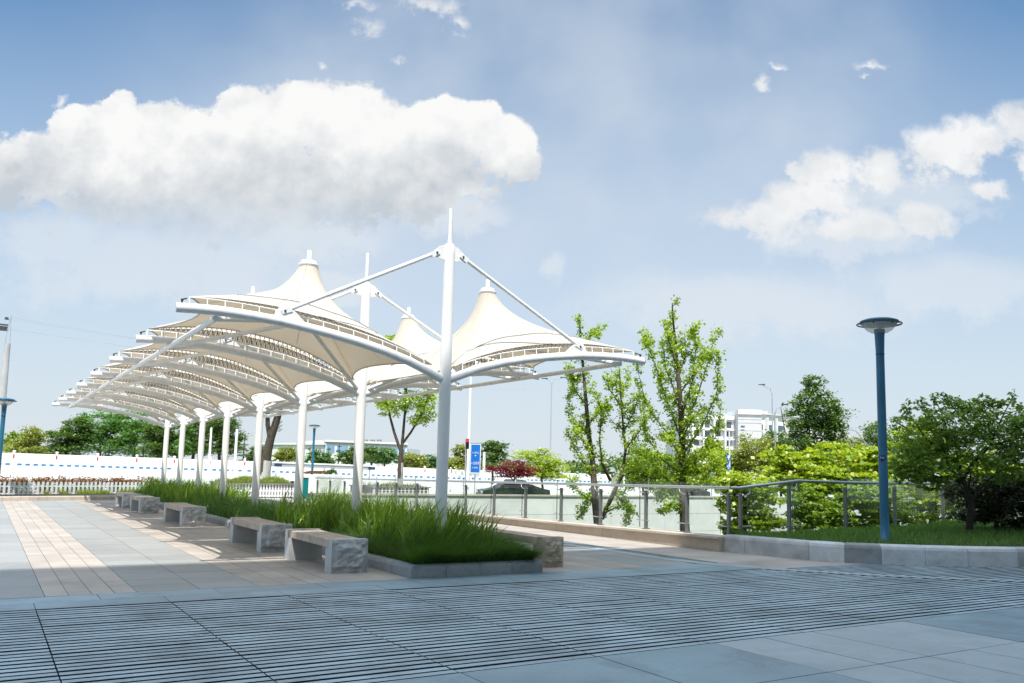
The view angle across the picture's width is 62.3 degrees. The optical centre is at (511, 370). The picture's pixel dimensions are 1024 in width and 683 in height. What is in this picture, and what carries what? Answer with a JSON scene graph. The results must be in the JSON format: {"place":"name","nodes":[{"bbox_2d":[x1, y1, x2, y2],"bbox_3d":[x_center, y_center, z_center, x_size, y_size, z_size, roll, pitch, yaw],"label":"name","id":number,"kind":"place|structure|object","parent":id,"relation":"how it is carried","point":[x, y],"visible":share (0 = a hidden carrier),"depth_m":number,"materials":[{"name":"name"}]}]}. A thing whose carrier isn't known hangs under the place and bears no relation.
{"place":"outdoors","nodes":[
{"label":"outdoors","id":0,"kind":"place"},
{"bbox_2d":[39,487,138,494],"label":"verge grass","id":1,"kind":"structure","parent":0,"point":[92,491],"depth_m":35.43,"materials":[{"name":"plant"}]},
{"bbox_2d":[214,474,290,482],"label":"planter grass","id":2,"kind":"structure","parent":0,"point":[247,479],"depth_m":40.40,"materials":[{"name":"plant"}]},
{"bbox_2d":[304,470,329,474],"bbox_3d":[-11.508,6.000,49.977,1.817,0.270,0.836,1,-7,6],"label":"brown hedge","id":3,"kind":"object","parent":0,"point":[313,472],"visible":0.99,"depth_m":49.84,"materials":[{"name":"red plant"}]},
{"bbox_2d":[323,467,336,474],"bbox_3d":[-10.702,5.877,50.008,0.862,0.573,0.706,1,-7,1],"label":"ramp shrub","id":4,"kind":"object","parent":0,"point":[331,471],"visible":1,"depth_m":49.87,"materials":[{"name":"green plant"}]},
{"bbox_2d":[5,483,910,498],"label":"concrete forecourt","id":5,"kind":"structure","parent":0,"point":[635,492],"depth_m":88.78,"materials":[{"name":"concrete"}]},
{"bbox_2d":[0,315,11,473],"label":"utility pole","id":6,"kind":"object","parent":5,"relation":"on","point":[4,370],"visible":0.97,"depth_m":51.51,"materials":[{"name":"metal"}]},
{"bbox_2d":[71,445,81,454],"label":"conifer","id":7,"kind":"object","parent":5,"relation":"on","point":[76,446],"visible":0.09,"depth_m":77.89,"materials":[{"name":"green plant"}]},
{"bbox_2d":[102,443,116,455],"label":"conifer","id":8,"kind":"object","parent":5,"relation":"on","point":[106,452],"visible":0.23,"depth_m":78.84,"materials":[{"name":"green plant"}]},
{"bbox_2d":[134,439,150,457],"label":"conifer","id":9,"kind":"object","parent":5,"relation":"on","point":[143,451],"visible":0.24,"depth_m":77.71,"materials":[{"name":"green plant"}]},
{"bbox_2d":[205,427,211,485],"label":"tall pole","id":10,"kind":"object","parent":5,"relation":"on","point":[209,461],"visible":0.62,"depth_m":65.66,"materials":[{"name":"metal"}]},
{"bbox_2d":[232,429,237,478],"bbox_3d":[-19.536,6.407,59.729,0.440,4.576,0.418,6,-8,-31],"label":"tall pole","id":11,"kind":"object","parent":5,"relation":"on","point":[235,458],"visible":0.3,"depth_m":59.71,"materials":[{"name":"metal"}]},
{"bbox_2d":[237,437,249,460],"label":"conifer","id":12,"kind":"object","parent":5,"relation":"on","point":[244,450],"visible":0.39,"depth_m":79.69,"materials":[{"name":"green plant"}]},
{"bbox_2d":[210,481,293,497],"bbox_3d":[-12.522,5.717,40.747,3.269,0.691,3.610,6,-8,-31],"label":"box planter","id":13,"kind":"object","parent":5,"relation":"on","point":[267,490],"visible":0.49,"depth_m":39.58,"materials":[{"name":"white paint"}]},
{"bbox_2d":[260,357,315,478],"bbox_3d":[-12.181,2.250,42.827,4.999,6.883,3.677,0,-7,10],"label":"planter tree","id":14,"kind":"object","parent":13,"relation":"in","point":[266,460],"visible":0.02,"depth_m":42.83,"materials":[{"name":"brown plant"}]},
{"bbox_2d":[302,478,308,497],"bbox_3d":[-9.806,5.531,39.946,0.340,0.962,0.340,6,-8,-31],"label":"teal cabinet","id":15,"kind":"object","parent":5,"relation":"on","point":[305,482],"visible":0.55,"depth_m":39.83,"materials":[{"name":"metal"}]},
{"bbox_2d":[309,424,320,492],"bbox_3d":[-13.344,6.043,56.711,0.816,4.885,0.816,6,-8,-31],"label":"lamp post","id":16,"kind":"object","parent":5,"relation":"on","point":[313,444],"visible":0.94,"depth_m":56.76,"materials":[{"name":"blue metal"}]},
{"bbox_2d":[303,474,341,491],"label":"ramp wall","id":17,"kind":"structure","parent":5,"relation":"on","point":[313,482],"depth_m":51.71,"materials":[{"name":"paint"}]},
{"bbox_2d":[272,462,374,483],"bbox_3d":[-14.494,7.957,64.654,8.110,1.809,1.578,6,-8,-35],"label":"flat shelter","id":18,"kind":"object","parent":5,"relation":"on","point":[317,465],"visible":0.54,"depth_m":64.04,"materials":[{"name":"white paint"}]},
{"bbox_2d":[349,485,430,493],"bbox_3d":[-7.480,7.268,51.763,3.880,0.466,3.577,6,-8,-31],"label":"box planter","id":19,"kind":"object","parent":5,"relation":"on","point":[388,489],"visible":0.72,"depth_m":50.42,"materials":[{"name":"white paint"}]},
{"bbox_2d":[362,481,426,486],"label":"planter grass","id":20,"kind":"structure","parent":19,"relation":"in","point":[386,484],"depth_m":51.51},
{"bbox_2d":[367,333,438,485],"bbox_3d":[-6.524,2.393,51.296,4.536,9.224,3.313,2,-7,-9],"label":"planter tree","id":21,"kind":"object","parent":19,"relation":"in","point":[404,407],"visible":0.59,"depth_m":51.40,"materials":[{"name":"green plant"}]},
{"bbox_2d":[465,439,468,484],"bbox_3d":[-3.232,6.972,59.902,0.291,4.296,0.658,1,-7,0],"label":"traffic light","id":22,"kind":"object","parent":5,"relation":"on","point":[466,443],"visible":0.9,"depth_m":59.94,"materials":[{"name":"grey metal"}]},
{"bbox_2d":[466,377,471,492],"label":"tall pole","id":23,"kind":"object","parent":5,"relation":"on","point":[468,450],"visible":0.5,"depth_m":79.20,"materials":[{"name":"metal"}]},
{"bbox_2d":[469,443,480,493],"bbox_3d":[-2.325,6.438,53.191,0.686,3.802,0.141,1,-7,0],"label":"direction sign","id":24,"kind":"object","parent":5,"relation":"on","point":[475,456],"visible":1,"depth_m":53.25,"materials":[{"name":"metal"}]},
{"bbox_2d":[482,452,485,488],"bbox_3d":[-2.066,7.660,61.797,0.484,3.426,0.460,6,-8,-31],"label":"tall pole","id":25,"kind":"object","parent":5,"relation":"on","point":[483,476],"visible":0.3,"depth_m":61.75,"materials":[{"name":"metal"}]},
{"bbox_2d":[480,477,531,488],"bbox_3d":[-0.126,8.679,62.503,4.238,1.615,1.840,3,-7,-14],"label":"parked car","id":26,"kind":"object","parent":5,"relation":"on","point":[510,479],"visible":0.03,"depth_m":61.91,"materials":[{"name":"white paint"}]},
{"bbox_2d":[476,483,549,494],"bbox_3d":[0.063,8.178,56.913,4.738,1.295,1.840,4,-7,-17],"label":"parked car","id":27,"kind":"object","parent":5,"relation":"on","point":[501,488],"visible":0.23,"depth_m":56.18,"materials":[{"name":"grey paint"}]},
{"bbox_2d":[541,377,565,461],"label":"street lamp","id":28,"kind":"object","parent":5,"relation":"on","point":[551,408],"visible":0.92,"depth_m":89.63,"materials":[{"name":"grey metal"}]},
{"bbox_2d":[654,489,709,495],"bbox_3d":[13.195,9.541,65.736,4.038,1.315,1.740,2,-7,-3],"label":"parked car","id":29,"kind":"object","parent":5,"relation":"on","point":[693,492],"visible":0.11,"depth_m":64.97,"materials":[{"name":"grey paint"}]},
{"bbox_2d":[726,432,730,471],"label":"sign pole","id":30,"kind":"object","parent":5,"relation":"on","point":[728,457],"visible":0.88,"depth_m":65.60,"materials":[{"name":"metal"}]},
{"bbox_2d":[758,384,772,493],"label":"street lamp","id":31,"kind":"object","parent":5,"relation":"on","point":[772,407],"visible":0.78,"depth_m":84.80,"materials":[{"name":"grey metal"}]},
{"bbox_2d":[774,404,787,494],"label":"street lamp","id":32,"kind":"object","parent":5,"relation":"on","point":[775,428],"visible":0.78,"depth_m":69.82,"materials":[{"name":"grey metal"}]},
{"bbox_2d":[0,564,1023,682],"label":"grooved paving","id":33,"kind":"structure","parent":0,"point":[372,636],"depth_m":8.07,"materials":[{"name":"stone"}]},
{"bbox_2d":[0,498,1023,682],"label":"plaza paving","id":34,"kind":"structure","parent":0,"point":[764,659],"depth_m":10.14,"materials":[{"name":"grey stone"}]},
{"bbox_2d":[0,495,114,500],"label":"bed kerb","id":35,"kind":"structure","parent":34,"relation":"on","point":[36,498],"depth_m":30.84,"materials":[{"name":"stone"}]},
{"bbox_2d":[0,491,115,495],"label":"flower bed","id":36,"kind":"object","parent":34,"relation":"on","point":[56,494],"visible":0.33,"depth_m":33.75,"materials":[{"name":"plant"}]},
{"bbox_2d":[0,482,143,494],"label":"picket fence","id":37,"kind":"object","parent":36,"relation":"on","point":[33,486],"visible":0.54,"depth_m":34.75,"materials":[{"name":"white paint"}]},
{"bbox_2d":[0,472,160,492],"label":"hedge","id":38,"kind":"object","parent":36,"relation":"on","point":[49,480],"visible":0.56,"depth_m":35.47,"materials":[{"name":"plant"}]},
{"bbox_2d":[115,492,141,508],"bbox_3d":[-12.524,4.216,27.605,0.530,0.460,1.989,6,-8,-31],"label":"stone bench","id":39,"kind":"object","parent":34,"relation":"on","point":[122,499],"visible":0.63,"depth_m":26.90,"materials":[{"name":"stone"}]},
{"bbox_2d":[130,495,159,513],"bbox_3d":[-10.951,3.972,25.238,0.530,0.460,2.018,6,-8,-31],"label":"stone bench","id":40,"kind":"object","parent":34,"relation":"on","point":[144,504],"visible":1,"depth_m":24.48,"materials":[{"name":"stone"}]},
{"bbox_2d":[163,503,205,526],"bbox_3d":[-7.986,3.494,20.623,0.530,0.460,2.455,6,-8,-31],"label":"stone bench","id":41,"kind":"object","parent":34,"relation":"on","point":[187,515],"visible":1,"depth_m":19.73,"materials":[{"name":"stone"}]},
{"bbox_2d":[229,517,292,551],"bbox_3d":[-4.570,2.945,15.325,0.530,0.460,2.308,6,-8,-31],"label":"stone bench","id":42,"kind":"object","parent":34,"relation":"on","point":[267,535],"visible":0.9,"depth_m":14.56,"materials":[{"name":"stone"}]},
{"bbox_2d":[284,528,367,573],"bbox_3d":[-2.817,2.671,12.668,0.530,0.460,2.270,6,-8,-31],"label":"stone bench","id":43,"kind":"object","parent":34,"relation":"on","point":[345,554],"visible":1,"depth_m":11.89,"materials":[{"name":"stone"}]},
{"bbox_2d":[477,527,563,567],"bbox_3d":[0.061,2.901,14.005,0.400,0.460,2.299,6,-8,-31],"label":"stone bench","id":44,"kind":"object","parent":34,"relation":"on","point":[554,558],"visible":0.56,"depth_m":13.11,"materials":[{"name":"stone"}]},
{"bbox_2d":[730,477,977,531],"bbox_3d":[10.071,3.451,20.973,14.607,1.503,0.711,7,-9,-38],"label":"glass railing","id":45,"kind":"object","parent":34,"relation":"on","point":[789,525],"visible":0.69,"depth_m":17.66,"materials":[{"name":"metal"}]},
{"bbox_2d":[724,534,1023,567],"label":"curved lawn kerb","id":46,"kind":"structure","parent":34,"relation":"on","point":[934,555],"depth_m":14.89,"materials":[{"name":"grey stone"}]},
{"bbox_2d":[0,499,1023,682],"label":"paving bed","id":47,"kind":"object","parent":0,"point":[407,588],"depth_m":10.93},
{"bbox_2d":[0,398,16,471],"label":"lamp post","id":48,"kind":"object","parent":47,"relation":"on","point":[3,414],"visible":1,"depth_m":31.82,"materials":[{"name":"blue metal"}]},
{"bbox_2d":[159,502,542,578],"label":"planter kerb","id":49,"kind":"structure","parent":47,"relation":"on","point":[400,568],"depth_m":11.94,"materials":[{"name":"grey stone"}]},
{"label":"planter soil","id":50,"kind":"structure","parent":49,"relation":"in","visible":0},
{"bbox_2d":[136,473,260,505],"bbox_3d":[-11.219,4.067,29.453,2.635,0.997,12.017,6,-8,-31],"label":"iris bed","id":51,"kind":"object","parent":50,"relation":"on","point":[177,491],"visible":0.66,"depth_m":27.07,"materials":[{"name":"plant"}]},
{"bbox_2d":[132,489,364,534],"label":"fine grass","id":52,"kind":"structure","parent":50,"relation":"on","point":[263,509],"depth_m":21.18,"materials":[{"name":"plant"}]},
{"bbox_2d":[52,208,645,531],"bbox_3d":[-7.306,1.204,23.292,8.098,5.570,23.908,6,-8,-31],"label":"shade canopy","id":53,"kind":"object","parent":50,"relation":"on","point":[227,358],"visible":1,"depth_m":15.81,"materials":[{"name":"fabric"}]},
{"bbox_2d":[274,483,510,550],"bbox_3d":[-2.594,2.636,15.980,2.688,1.065,8.188,5,-8,-27],"label":"iris bed","id":54,"kind":"object","parent":50,"relation":"on","point":[379,514],"visible":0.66,"depth_m":14.27,"materials":[{"name":"plant"}]},
{"bbox_2d":[325,514,552,563],"bbox_3d":[-1.342,2.554,13.490,3.303,0.699,4.933,6,-8,-31],"label":"lilyturf","id":55,"kind":"object","parent":50,"relation":"on","point":[491,550],"visible":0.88,"depth_m":12.24,"materials":[{"name":"plant"}]},
{"bbox_2d":[370,539,522,563],"bbox_3d":[-1.196,2.574,12.127,3.054,0.304,1.926,0,-7,12],"label":"dry fringe","id":56,"kind":"object","parent":50,"relation":"on","point":[429,550],"visible":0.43,"depth_m":12.01,"materials":[{"name":"plant"}]},
{"bbox_2d":[0,0,1023,510],"label":"sky","id":57,"kind":"structure","parent":0,"point":[797,174],"materials":[{"name":"blue"}]},
{"bbox_2d":[11,466,1022,570],"bbox_3d":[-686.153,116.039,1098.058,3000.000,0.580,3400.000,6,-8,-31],"label":"ground","id":58,"kind":"structure","parent":0,"point":[759,487],"depth_m":213.37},
{"bbox_2d":[2,430,20,452],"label":"roadside tree","id":59,"kind":"object","parent":58,"relation":"on","point":[7,440],"visible":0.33,"depth_m":83.77,"materials":[{"name":"green plant"}]},
{"bbox_2d":[3,424,49,453],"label":"roadside tree","id":60,"kind":"object","parent":58,"relation":"on","point":[29,441],"visible":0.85,"depth_m":79.40,"materials":[{"name":"green plant"}]},
{"bbox_2d":[42,416,94,455],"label":"feathery tree","id":61,"kind":"object","parent":58,"relation":"on","point":[64,446],"visible":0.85,"depth_m":85.42,"materials":[{"name":"green plant"}]},
{"bbox_2d":[67,409,134,456],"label":"feathery tree","id":62,"kind":"object","parent":58,"relation":"on","point":[98,437],"visible":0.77,"depth_m":87.42,"materials":[{"name":"green plant"}]},
{"bbox_2d":[97,408,162,456],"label":"feathery tree","id":63,"kind":"object","parent":58,"relation":"on","point":[135,424],"visible":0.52,"depth_m":88.73,"materials":[{"name":"green plant"}]},
{"bbox_2d":[136,420,179,457],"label":"feathery tree","id":64,"kind":"object","parent":58,"relation":"on","point":[151,429],"visible":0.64,"depth_m":85.37,"materials":[{"name":"green plant"}]},
{"bbox_2d":[169,422,189,458],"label":"feathery tree","id":65,"kind":"object","parent":58,"relation":"on","point":[176,454],"visible":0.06,"depth_m":87.34,"materials":[{"name":"green plant"}]},
{"bbox_2d":[172,422,208,458],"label":"feathery tree","id":66,"kind":"object","parent":58,"relation":"on","point":[189,435],"visible":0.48,"depth_m":83.21,"materials":[{"name":"green plant"}]},
{"bbox_2d":[185,417,251,459],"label":"feathery tree","id":67,"kind":"object","parent":58,"relation":"on","point":[217,432],"visible":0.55,"depth_m":83.08,"materials":[{"name":"green plant"}]},
{"bbox_2d":[245,446,263,460],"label":"bushy tree","id":68,"kind":"object","parent":58,"relation":"on","point":[251,454],"visible":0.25,"depth_m":80.56,"materials":[{"name":"green plant"}]},
{"bbox_2d":[272,445,295,461],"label":"bushy tree","id":69,"kind":"object","parent":58,"relation":"on","point":[286,454],"visible":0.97,"depth_m":79.60,"materials":[{"name":"green plant"}]},
{"bbox_2d":[0,450,610,492],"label":"construction hoarding","id":70,"kind":"object","parent":58,"relation":"on","point":[56,465],"visible":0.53,"depth_m":67.53,"materials":[{"name":"metal"}]},
{"bbox_2d":[304,449,336,463],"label":"bushy tree","id":71,"kind":"object","parent":58,"relation":"on","point":[325,458],"visible":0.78,"depth_m":78.64,"materials":[{"name":"green plant"}]},
{"bbox_2d":[262,440,419,467],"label":"long hall","id":72,"kind":"structure","parent":58,"relation":"on","point":[323,445],"depth_m":215.92,"materials":[{"name":"grey metal"}]},
{"bbox_2d":[323,445,334,452],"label":"window","id":73,"kind":"structure","parent":72,"relation":"in","point":[331,447],"depth_m":211.55,"materials":[{"name":"blue glass"}]},
{"bbox_2d":[337,446,347,452],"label":"window","id":74,"kind":"structure","parent":72,"relation":"in","point":[343,448],"depth_m":212.95,"materials":[{"name":"blue glass"}]},
{"bbox_2d":[335,445,371,464],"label":"bushy tree","id":75,"kind":"object","parent":58,"relation":"on","point":[348,457],"visible":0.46,"depth_m":81.58,"materials":[{"name":"green plant"}]},
{"bbox_2d":[364,444,383,464],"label":"bushy tree","id":76,"kind":"object","parent":58,"relation":"on","point":[370,449],"visible":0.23,"depth_m":83.45,"materials":[{"name":"green plant"}]},
{"bbox_2d":[370,447,404,466],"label":"bushy tree","id":77,"kind":"object","parent":58,"relation":"on","point":[388,455],"visible":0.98,"depth_m":82.44,"materials":[{"name":"green plant"}]},
{"bbox_2d":[395,452,432,467],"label":"bushy tree","id":78,"kind":"object","parent":58,"relation":"on","point":[412,460],"visible":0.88,"depth_m":83.45,"materials":[{"name":"green plant"}]},
{"bbox_2d":[413,454,436,468],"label":"bushy tree","id":79,"kind":"object","parent":58,"relation":"on","point":[432,460],"visible":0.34,"depth_m":85.33,"materials":[{"name":"green plant"}]},
{"bbox_2d":[448,443,469,469],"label":"street tree","id":80,"kind":"object","parent":58,"relation":"on","point":[457,461],"visible":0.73,"depth_m":81.59,"materials":[{"name":"green plant"}]},
{"bbox_2d":[480,440,511,484],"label":"street tree","id":81,"kind":"object","parent":58,"relation":"on","point":[494,452],"visible":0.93,"depth_m":74.50,"materials":[{"name":"green plant"}]},
{"bbox_2d":[483,459,543,481],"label":"red maple","id":82,"kind":"object","parent":58,"relation":"on","point":[519,472],"visible":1,"depth_m":56.03,"materials":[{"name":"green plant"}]},
{"bbox_2d":[510,447,574,488],"bbox_3d":[2.004,7.309,59.357,5.006,3.872,4.596,6,-8,-31],"label":"maple tree","id":83,"kind":"object","parent":58,"relation":"on","point":[549,468],"visible":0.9,"depth_m":58.87,"materials":[{"name":"green plant"}]},
{"bbox_2d":[372,504,724,551],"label":"plinth wall","id":84,"kind":"structure","parent":58,"relation":"on","point":[705,541],"depth_m":18.99,"materials":[{"name":"stone"}]},
{"bbox_2d":[315,477,732,533],"bbox_3d":[-2.195,3.950,27.040,0.168,1.312,24.700,6,-8,-31],"label":"glass railing","id":85,"kind":"object","parent":84,"relation":"on","point":[646,492],"visible":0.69,"depth_m":20.55,"materials":[{"name":"metal"}]},
{"bbox_2d":[613,440,675,495],"bbox_3d":[9.681,7.419,62.607,5.173,4.780,3.750,3,-7,-11],"label":"street tree","id":86,"kind":"object","parent":58,"relation":"on","point":[642,476],"visible":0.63,"depth_m":62.34,"materials":[{"name":"green plant"}]},
{"bbox_2d":[644,452,701,491],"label":"street tree","id":87,"kind":"object","parent":58,"relation":"on","point":[672,473],"visible":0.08,"depth_m":65.70,"materials":[{"name":"green plant"}]},
{"bbox_2d":[430,452,970,477],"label":"woodland","id":88,"kind":"object","parent":58,"relation":"on","point":[579,469],"visible":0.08,"depth_m":175.16,"materials":[{"name":"green plant"}]},
{"bbox_2d":[690,443,735,493],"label":"street tree","id":89,"kind":"object","parent":58,"relation":"on","point":[715,453],"visible":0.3,"depth_m":66.24,"materials":[{"name":"green plant"}]},
{"bbox_2d":[702,440,745,480],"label":"street tree","id":90,"kind":"object","parent":58,"relation":"on","point":[720,448],"visible":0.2,"depth_m":69.00,"materials":[{"name":"green plant"}]},
{"bbox_2d":[724,432,779,488],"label":"street tree","id":91,"kind":"object","parent":58,"relation":"on","point":[745,445],"visible":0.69,"depth_m":68.29,"materials":[{"name":"green plant"}]},
{"bbox_2d":[754,429,802,496],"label":"street tree","id":92,"kind":"object","parent":58,"relation":"on","point":[780,438],"visible":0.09,"depth_m":71.63,"materials":[{"name":"green plant"}]},
{"bbox_2d":[780,374,859,458],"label":"street tree","id":93,"kind":"object","parent":58,"relation":"on","point":[813,420],"visible":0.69,"depth_m":77.47,"materials":[{"name":"green plant"}]},
{"bbox_2d":[826,435,874,468],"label":"street tree","id":94,"kind":"object","parent":58,"relation":"on","point":[851,441],"visible":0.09,"depth_m":78.73,"materials":[{"name":"green plant"}]},
{"bbox_2d":[848,421,901,469],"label":"street tree","id":95,"kind":"object","parent":58,"relation":"on","point":[872,440],"visible":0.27,"depth_m":85.99,"materials":[{"name":"green plant"}]},
{"bbox_2d":[723,519,1023,545],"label":"lawn","id":96,"kind":"structure","parent":0,"point":[963,544],"depth_m":15.69,"materials":[{"name":"plant"}]},
{"bbox_2d":[856,317,902,540],"bbox_3d":[6.915,1.089,15.821,0.816,4.200,0.816,6,-8,-31],"label":"lamp post","id":97,"kind":"object","parent":96,"relation":"on","point":[879,323],"visible":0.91,"depth_m":15.77,"materials":[{"name":"blue metal"}]},
{"bbox_2d":[886,389,1023,532],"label":"dark tree","id":98,"kind":"object","parent":96,"relation":"on","point":[997,461],"visible":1,"depth_m":17.31,"materials":[{"name":"green plant"}]},
{"bbox_2d":[937,465,1023,529],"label":"dark shrub","id":99,"kind":"object","parent":96,"relation":"on","point":[998,504],"visible":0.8,"depth_m":18.18,"materials":[{"name":"green plant"}]},
{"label":"sunken ground","id":100,"kind":"structure","parent":0,"visible":0},
{"bbox_2d":[563,313,655,525],"bbox_3d":[3.339,3.617,29.895,3.548,11.361,2.624,2,-7,-5],"label":"ginkgo tree","id":101,"kind":"object","parent":100,"relation":"on","point":[591,472],"visible":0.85,"depth_m":29.88,"materials":[{"name":"green plant"}]},
{"bbox_2d":[302,493,956,534],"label":"retaining wall","id":102,"kind":"structure","parent":100,"relation":"on","point":[704,514],"depth_m":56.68,"materials":[{"name":"stone"}]},
{"bbox_2d":[632,294,726,531],"bbox_3d":[5.335,3.320,26.877,3.096,11.332,2.921,1,-7,0],"label":"ginkgo tree","id":103,"kind":"object","parent":100,"relation":"on","point":[683,469],"visible":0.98,"depth_m":26.98,"materials":[{"name":"green plant"}]},
{"bbox_2d":[708,469,799,532],"bbox_3d":[5.320,5.140,18.697,1.894,5.896,1.793,6,-8,-31],"label":"bush","id":104,"kind":"object","parent":100,"relation":"on","point":[759,516],"visible":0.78,"depth_m":18.76,"materials":[{"name":"green plant"}]},
{"bbox_2d":[751,441,907,510],"bbox_3d":[8.625,5.301,23.208,3.975,6.818,3.543,6,-8,-31],"label":"maple tree","id":105,"kind":"object","parent":100,"relation":"on","point":[858,463],"visible":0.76,"depth_m":23.04,"materials":[{"name":"green plant"}]},
{"bbox_2d":[780,484,924,530],"bbox_3d":[8.602,5.643,21.283,3.652,5.672,2.578,0,-7,14],"label":"maple tree","id":106,"kind":"object","parent":100,"relation":"on","point":[829,515],"visible":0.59,"depth_m":21.12,"materials":[{"name":"green plant"}]},
{"bbox_2d":[887,416,1022,523],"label":"maple tree","id":107,"kind":"object","parent":100,"relation":"on","point":[927,501],"visible":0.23,"depth_m":24.71,"materials":[{"name":"green plant"}]},
{"label":"road","id":108,"kind":"structure","parent":0,"visible":0},
{"bbox_2d":[666,409,846,485],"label":"office building","id":109,"kind":"structure","parent":108,"relation":"on","point":[755,422],"depth_m":150.90,"materials":[{"name":"concrete"}]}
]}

